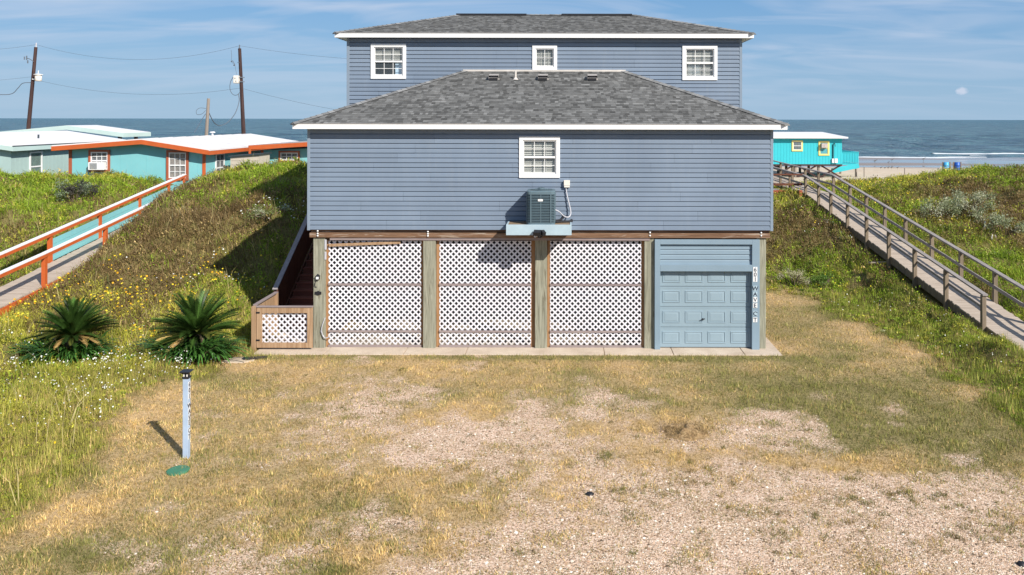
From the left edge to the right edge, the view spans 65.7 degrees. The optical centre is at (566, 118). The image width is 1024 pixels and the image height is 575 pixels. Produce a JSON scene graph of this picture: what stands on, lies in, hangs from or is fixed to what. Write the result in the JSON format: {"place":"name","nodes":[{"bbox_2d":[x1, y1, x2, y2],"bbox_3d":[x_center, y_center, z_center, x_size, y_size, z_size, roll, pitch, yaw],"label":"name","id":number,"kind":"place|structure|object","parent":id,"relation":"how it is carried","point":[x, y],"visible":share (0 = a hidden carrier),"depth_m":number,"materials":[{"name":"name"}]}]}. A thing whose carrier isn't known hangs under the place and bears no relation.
{"place":"outdoors","nodes":[
{"label":"outdoors","id":0,"kind":"place"},
{"bbox_2d":[0,162,1023,574],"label":"ground","id":1,"kind":"structure","parent":0,"point":[950,516],"depth_m":14.18,"materials":[{"name":"beige sand"}]},
{"bbox_2d":[24,43,42,128],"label":"utility pole","id":2,"kind":"object","parent":1,"relation":"on","point":[36,77],"visible":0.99,"depth_m":56.90,"materials":[{"name":"brown wood"}]},
{"bbox_2d":[0,82,30,94],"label":"service cable","id":3,"kind":"object","parent":2,"relation":"attached to","point":[16,89],"visible":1,"depth_m":56.98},
{"bbox_2d":[43,81,237,94],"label":"power line","id":4,"kind":"object","parent":2,"relation":"attached to","point":[145,94],"visible":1,"depth_m":55.82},
{"bbox_2d":[0,131,124,174],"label":"sage house","id":5,"kind":"structure","parent":1,"relation":"on","point":[28,151],"depth_m":39.77,"materials":[{"name":"white paint"}]},
{"bbox_2d":[29,151,42,172],"bbox_3d":[-26.220,2.339,39.004,0.051,1.470,0.917,0,0,0],"label":"window","id":6,"kind":"structure","parent":5,"relation":"in","point":[35,158],"depth_m":39.08,"materials":[{"name":"white paint"}]},
{"bbox_2d":[4,328,122,364],"bbox_3d":[-12.369,5.630,19.451,2.789,0.524,2.075,0,0,0],"label":"lily clump","id":7,"kind":"object","parent":1,"relation":"on","point":[82,352],"visible":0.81,"depth_m":19.20,"materials":[{"name":"green plant"}]},
{"bbox_2d":[20,295,120,348],"bbox_3d":[-12.512,5.148,19.950,1.911,1.534,2.009,0,0,24],"label":"sago palm","id":8,"kind":"object","parent":1,"relation":"on","point":[75,322],"visible":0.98,"depth_m":19.71,"materials":[{"name":"green plant"}]},
{"bbox_2d":[2,125,150,138],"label":"roof","id":9,"kind":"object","parent":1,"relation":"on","point":[120,133],"visible":0.48,"depth_m":51.45,"materials":[{"name":"white metal"}]},
{"bbox_2d":[49,177,103,201],"bbox_3d":[-19.561,2.852,31.602,1.786,1.075,1.791,0,0,0],"label":"shrub","id":10,"kind":"object","parent":1,"relation":"on","point":[83,185],"visible":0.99,"depth_m":31.48,"materials":[{"name":"green plant"}]},
{"bbox_2d":[0,174,185,316],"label":"orange boardwalk","id":11,"kind":"structure","parent":1,"relation":"on","point":[99,227],"depth_m":27.49,"materials":[{"name":"grey wood"}]},
{"bbox_2d":[0,232,276,470],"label":"yellow flowers","id":12,"kind":"object","parent":1,"relation":"on","point":[131,296],"visible":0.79,"depth_m":23.77,"materials":[{"name":"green plant"}]},
{"bbox_2d":[0,155,301,507],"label":"dry stalks","id":13,"kind":"object","parent":1,"relation":"on","point":[110,334],"visible":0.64,"depth_m":19.17,"materials":[{"name":"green plant"}]},
{"bbox_2d":[0,195,303,430],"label":"white flowers","id":14,"kind":"object","parent":1,"relation":"on","point":[111,353],"visible":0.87,"depth_m":18.50,"materials":[{"name":"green plant"}]},
{"bbox_2d":[0,157,310,527],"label":"dune grass","id":15,"kind":"structure","parent":1,"relation":"on","point":[92,272],"depth_m":26.43,"materials":[{"name":"green plant"}]},
{"bbox_2d":[51,132,294,183],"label":"turquoise house","id":16,"kind":"structure","parent":1,"relation":"on","point":[169,158],"depth_m":37.40,"materials":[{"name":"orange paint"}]},
{"bbox_2d":[88,150,109,171],"bbox_3d":[-22.118,1.973,37.243,1.006,1.042,0.296,0,0,0],"label":"window","id":17,"kind":"structure","parent":16,"relation":"in","point":[98,160],"depth_m":37.33,"materials":[{"name":"white paint"}]},
{"bbox_2d":[166,150,188,180],"bbox_3d":[-18.420,2.187,37.361,1.042,1.432,0.061,0,0,0],"label":"window","id":18,"kind":"structure","parent":16,"relation":"in","point":[177,161],"depth_m":37.36,"materials":[{"name":"orange paint"}]},
{"bbox_2d":[215,153,224,170],"bbox_3d":[-17.084,2.390,38.899,0.051,1.400,0.979,0,0,0],"label":"window","id":19,"kind":"structure","parent":16,"relation":"in","point":[219,158],"depth_m":38.88,"materials":[{"name":"white paint"}]},
{"bbox_2d":[166,465,189,475],"bbox_3d":[-6.691,6.065,13.594,0.370,0.086,0.370,0,0,0],"label":"access cover","id":20,"kind":"object","parent":1,"relation":"on","point":[178,470],"visible":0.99,"depth_m":13.54,"materials":[{"name":"green plastic"}]},
{"bbox_2d":[179,369,193,458],"bbox_3d":[-6.809,5.431,14.135,0.190,1.855,0.190,0,0,0],"label":"post","id":21,"kind":"object","parent":1,"relation":"on","point":[186,408],"visible":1,"depth_m":14.09,"materials":[{"name":"white plastic"}]},
{"bbox_2d":[124,331,250,366],"bbox_3d":[-9.371,5.654,19.665,3.106,0.539,2.297,0,0,0],"label":"lily clump","id":22,"kind":"object","parent":1,"relation":"on","point":[196,353],"visible":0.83,"depth_m":19.32,"materials":[{"name":"green plant"}]},
{"bbox_2d":[147,288,244,349],"bbox_3d":[-9.457,5.180,20.008,2.072,1.663,1.996,0,0,21],"label":"sago palm","id":23,"kind":"object","parent":1,"relation":"on","point":[195,321],"visible":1,"depth_m":19.82,"materials":[{"name":"green plant"}]},
{"bbox_2d":[205,98,209,134],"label":"short pole","id":24,"kind":"object","parent":1,"relation":"on","point":[207,117],"visible":0.34,"depth_m":50.92,"materials":[{"name":"wood"}]},
{"bbox_2d":[209,94,239,125],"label":"service cable","id":25,"kind":"object","parent":24,"relation":"attached to","point":[231,118],"visible":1,"depth_m":53.15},
{"bbox_2d":[222,357,253,362],"bbox_3d":[-8.226,6.057,19.814,0.795,0.058,0.478,0,0,0],"label":"paving stone","id":26,"kind":"object","parent":1,"relation":"on","point":[236,360],"visible":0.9,"depth_m":19.72,"materials":[{"name":"stone"}]},
{"bbox_2d":[231,45,245,133],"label":"utility pole","id":27,"kind":"object","parent":1,"relation":"on","point":[238,79],"visible":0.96,"depth_m":54.90,"materials":[{"name":"brown wood"}]},
{"bbox_2d":[39,45,236,59],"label":"power line","id":28,"kind":"object","parent":27,"relation":"attached to","point":[136,59],"visible":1,"depth_m":55.97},
{"bbox_2d":[228,152,271,167],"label":"storage shed","id":29,"kind":"structure","parent":1,"relation":"on","point":[262,158],"depth_m":38.80,"materials":[{"name":"beige"}]},
{"bbox_2d":[242,356,266,359],"bbox_3d":[-7.900,6.043,19.898,0.629,0.066,0.241,0,0,-13],"label":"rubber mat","id":30,"kind":"object","parent":1,"relation":"on","point":[254,358],"visible":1,"depth_m":19.91,"materials":[{"name":"black rubber"}]},
{"bbox_2d":[251,292,277,350],"bbox_3d":[-8.226,5.513,21.560,0.118,1.245,1.680,0,0,0],"label":"fence panel","id":31,"kind":"object","parent":1,"relation":"on","point":[273,300],"visible":0.62,"depth_m":21.42,"materials":[{"name":"brown wood"}]},
{"bbox_2d":[256,305,312,347],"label":"wooden gate","id":32,"kind":"structure","parent":31,"relation":"attached to","point":[272,309],"depth_m":20.74,"materials":[{"name":"brown wood"}]},
{"bbox_2d":[239,203,291,220],"bbox_3d":[-10.651,3.304,28.170,1.589,0.676,2.003,0,0,0],"label":"shrub","id":33,"kind":"object","parent":1,"relation":"on","point":[262,212],"visible":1,"depth_m":27.75,"materials":[{"name":"green plant"}]},
{"bbox_2d":[248,141,306,163],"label":"turquoise annex","id":34,"kind":"object","parent":1,"relation":"on","point":[290,150],"visible":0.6,"depth_m":40.95,"materials":[{"name":"teal paint"}]},
{"bbox_2d":[254,141,285,143],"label":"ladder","id":35,"kind":"object","parent":34,"relation":"on","point":[270,142],"visible":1,"depth_m":41.80,"materials":[{"name":"silver metal"}]},
{"bbox_2d":[278,151,299,161],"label":"window","id":36,"kind":"structure","parent":34,"relation":"in","point":[284,155],"depth_m":40.94,"materials":[{"name":"orange paint"}]},
{"bbox_2d":[272,214,313,329],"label":"staircase","id":37,"kind":"structure","parent":1,"relation":"on","point":[293,285],"depth_m":24.03,"materials":[{"name":"brown wood"}]},
{"bbox_2d":[0,228,1023,574],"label":"lawn grass","id":38,"kind":"structure","parent":1,"relation":"on","point":[50,446],"depth_m":14.83,"materials":[{"name":"green plant"}]},
{"bbox_2d":[1,357,1023,574],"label":"grass tufts","id":39,"kind":"object","parent":1,"relation":"on","point":[777,514],"visible":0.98,"depth_m":12.59,"materials":[{"name":"plant"}]},
{"bbox_2d":[254,314,781,355],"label":"slab","id":40,"kind":"structure","parent":1,"relation":"on","point":[771,349],"depth_m":20.91,"materials":[{"name":"concrete"}]},
{"bbox_2d":[290,13,789,349],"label":"beach house","id":41,"kind":"structure","parent":40,"relation":"on","point":[439,147],"depth_m":20.98,"materials":[{"name":"blue paint"}]},
{"bbox_2d":[371,44,405,78],"bbox_3d":[-5.547,-1.791,24.814,1.097,1.089,0.595,0,0,0],"label":"window","id":42,"kind":"structure","parent":41,"relation":"in","point":[388,61],"depth_m":24.63,"materials":[{"name":"white paint"}]},
{"bbox_2d":[519,136,559,177],"bbox_3d":[-0.726,1.007,21.134,1.078,1.091,0.595,0,0,0],"label":"window","id":43,"kind":"structure","parent":41,"relation":"in","point":[539,157],"depth_m":20.88,"materials":[{"name":"white paint"}]},
{"bbox_2d":[526,187,555,224],"bbox_3d":[-0.669,2.238,20.500,0.745,0.919,0.745,0,0,0],"label":"air conditioner","id":44,"kind":"object","parent":41,"relation":"on","point":[540,205],"visible":1,"depth_m":20.17,"materials":[{"name":"grey paint"}]},
{"bbox_2d":[532,45,556,69],"bbox_3d":[-0.693,-1.903,24.814,0.770,0.770,0.595,0,0,0],"label":"window","id":45,"kind":"structure","parent":41,"relation":"in","point":[544,57],"depth_m":24.55,"materials":[{"name":"white paint"}]},
{"bbox_2d":[682,46,716,79],"bbox_3d":[4.126,-1.743,24.814,1.089,1.073,0.595,0,0,0],"label":"window","id":46,"kind":"structure","parent":41,"relation":"in","point":[698,62],"depth_m":24.63,"materials":[{"name":"white paint"}]},
{"bbox_2d":[660,271,750,346],"bbox_3d":[3.669,5.036,20.970,2.415,2.040,0.110,0,0,0],"label":"garage door","id":47,"kind":"structure","parent":41,"relation":"in","point":[698,308],"depth_m":20.97,"materials":[{"name":"blue paint"}]},
{"bbox_2d":[585,491,593,495],"bbox_3d":[0.365,6.053,12.780,0.139,0.053,0.117,0,0,25],"label":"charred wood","id":48,"kind":"object","parent":1,"relation":"on","point":[589,493],"visible":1,"depth_m":12.75,"materials":[{"name":"black wood"}]},
{"bbox_2d":[647,416,736,444],"bbox_3d":[2.409,6.011,15.341,1.736,0.187,1.531,0,0,0],"label":"sand patch","id":49,"kind":"object","parent":1,"relation":"on","point":[686,431],"visible":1,"depth_m":15.19,"materials":[{"name":"beige sand"}]},
{"bbox_2d":[773,174,801,195],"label":"side deck","id":50,"kind":"structure","parent":1,"relation":"on","point":[789,183],"depth_m":39.24,"materials":[{"name":"brown wood"}]},
{"bbox_2d":[777,268,811,285],"bbox_3d":[8.142,5.725,28.427,1.290,0.782,0.826,0,0,12],"label":"shrub","id":51,"kind":"object","parent":1,"relation":"on","point":[797,274],"visible":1,"depth_m":28.33,"materials":[{"name":"green plant"}]},
{"bbox_2d":[808,269,834,286],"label":"shrub","id":52,"kind":"object","parent":1,"relation":"on","point":[824,278],"visible":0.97,"depth_m":28.40,"materials":[{"name":"green plant"}]},
{"bbox_2d":[807,169,976,285],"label":"yellow flowers","id":53,"kind":"object","parent":1,"relation":"on","point":[875,202],"visible":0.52,"depth_m":45.10,"materials":[{"name":"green plant"}]},
{"bbox_2d":[766,163,1023,427],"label":"dune grass","id":54,"kind":"structure","parent":1,"relation":"on","point":[932,182],"depth_m":31.86,"materials":[{"name":"green plant"}]},
{"bbox_2d":[773,160,1023,351],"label":"grey boardwalk","id":55,"kind":"structure","parent":1,"relation":"on","point":[944,285],"depth_m":27.33,"materials":[{"name":"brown wood"}]},
{"bbox_2d":[794,209,1015,373],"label":"white flowers","id":56,"kind":"object","parent":1,"relation":"on","point":[909,303],"visible":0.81,"depth_m":24.54,"materials":[{"name":"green plant"}]},
{"bbox_2d":[914,194,962,219],"bbox_3d":[16.294,3.909,34.443,2.143,1.246,1.940,0,0,0],"label":"shrub","id":57,"kind":"object","parent":1,"relation":"on","point":[944,204],"visible":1,"depth_m":34.43,"materials":[{"name":"green plant"}]},
{"bbox_2d":[950,185,1000,212],"bbox_3d":[17.827,3.541,34.504,2.031,1.338,2.020,0,0,12],"label":"shrub","id":58,"kind":"object","parent":1,"relation":"on","point":[976,197],"visible":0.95,"depth_m":34.49,"materials":[{"name":"green plant"}]},
{"bbox_2d":[966,203,1007,229],"bbox_3d":[17.877,4.076,33.425,1.611,1.277,1.700,0,0,42],"label":"shrub","id":59,"kind":"object","parent":1,"relation":"on","point":[980,213],"visible":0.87,"depth_m":33.36,"materials":[{"name":"green plant"}]},
{"bbox_2d":[983,217,1023,236],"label":"shrub","id":60,"kind":"object","parent":1,"relation":"on","point":[1020,228],"visible":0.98,"depth_m":32.03,"materials":[{"name":"green plant"}]},
{"bbox_2d":[1016,561,1023,566],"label":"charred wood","id":61,"kind":"object","parent":1,"relation":"on","point":[1019,563],"visible":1,"depth_m":10.77,"materials":[{"name":"black wood"}]},
{"bbox_2d":[0,118,1023,157],"bbox_3d":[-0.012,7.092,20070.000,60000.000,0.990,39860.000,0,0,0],"label":"sea","id":62,"kind":"structure","parent":0,"point":[897,138],"depth_m":468.78,"materials":[{"name":"liquid"}]},
{"bbox_2d":[867,153,1023,157],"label":"sea foam","id":63,"kind":"object","parent":62,"relation":"on","point":[946,157],"visible":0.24,"depth_m":147.82,"materials":[{"name":"white"}]},
{"bbox_2d":[0,0,1023,119],"label":"sky","id":64,"kind":"structure","parent":0,"point":[805,59],"materials":[{"name":"blue"}]},
{"bbox_2d":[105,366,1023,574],"bbox_3d":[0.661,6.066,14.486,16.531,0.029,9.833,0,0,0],"label":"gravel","id":65,"kind":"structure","parent":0,"point":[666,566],"depth_m":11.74,"materials":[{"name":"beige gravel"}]},
{"bbox_2d":[773,157,1023,182],"bbox_3d":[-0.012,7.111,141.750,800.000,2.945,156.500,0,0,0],"label":"beach","id":66,"kind":"structure","parent":0,"point":[912,166],"depth_m":118.04,"materials":[{"name":"beige sand"}]},
{"bbox_2d":[773,132,858,177],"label":"beach cabin","id":67,"kind":"object","parent":66,"relation":"on","point":[814,149],"visible":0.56,"depth_m":79.00,"materials":[{"name":"teal paint"}]},
{"bbox_2d":[792,140,802,150],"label":"window","id":68,"kind":"structure","parent":67,"relation":"in","point":[797,145],"depth_m":78.95,"materials":[{"name":"yellow paint"}]},
{"bbox_2d":[818,141,828,155],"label":"window","id":69,"kind":"structure","parent":67,"relation":"in","point":[823,146],"depth_m":78.93,"materials":[{"name":"yellow paint"}]},
{"bbox_2d":[942,162,950,168],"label":"beach barrel","id":70,"kind":"object","parent":66,"relation":"on","point":[944,164],"visible":0.69,"depth_m":87.83,"materials":[{"name":"blue plastic"}]},
{"bbox_2d":[953,162,960,169],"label":"beach barrel","id":71,"kind":"object","parent":66,"relation":"on","point":[957,164],"visible":0.69,"depth_m":87.80,"materials":[{"name":"blue plastic"}]}
]}

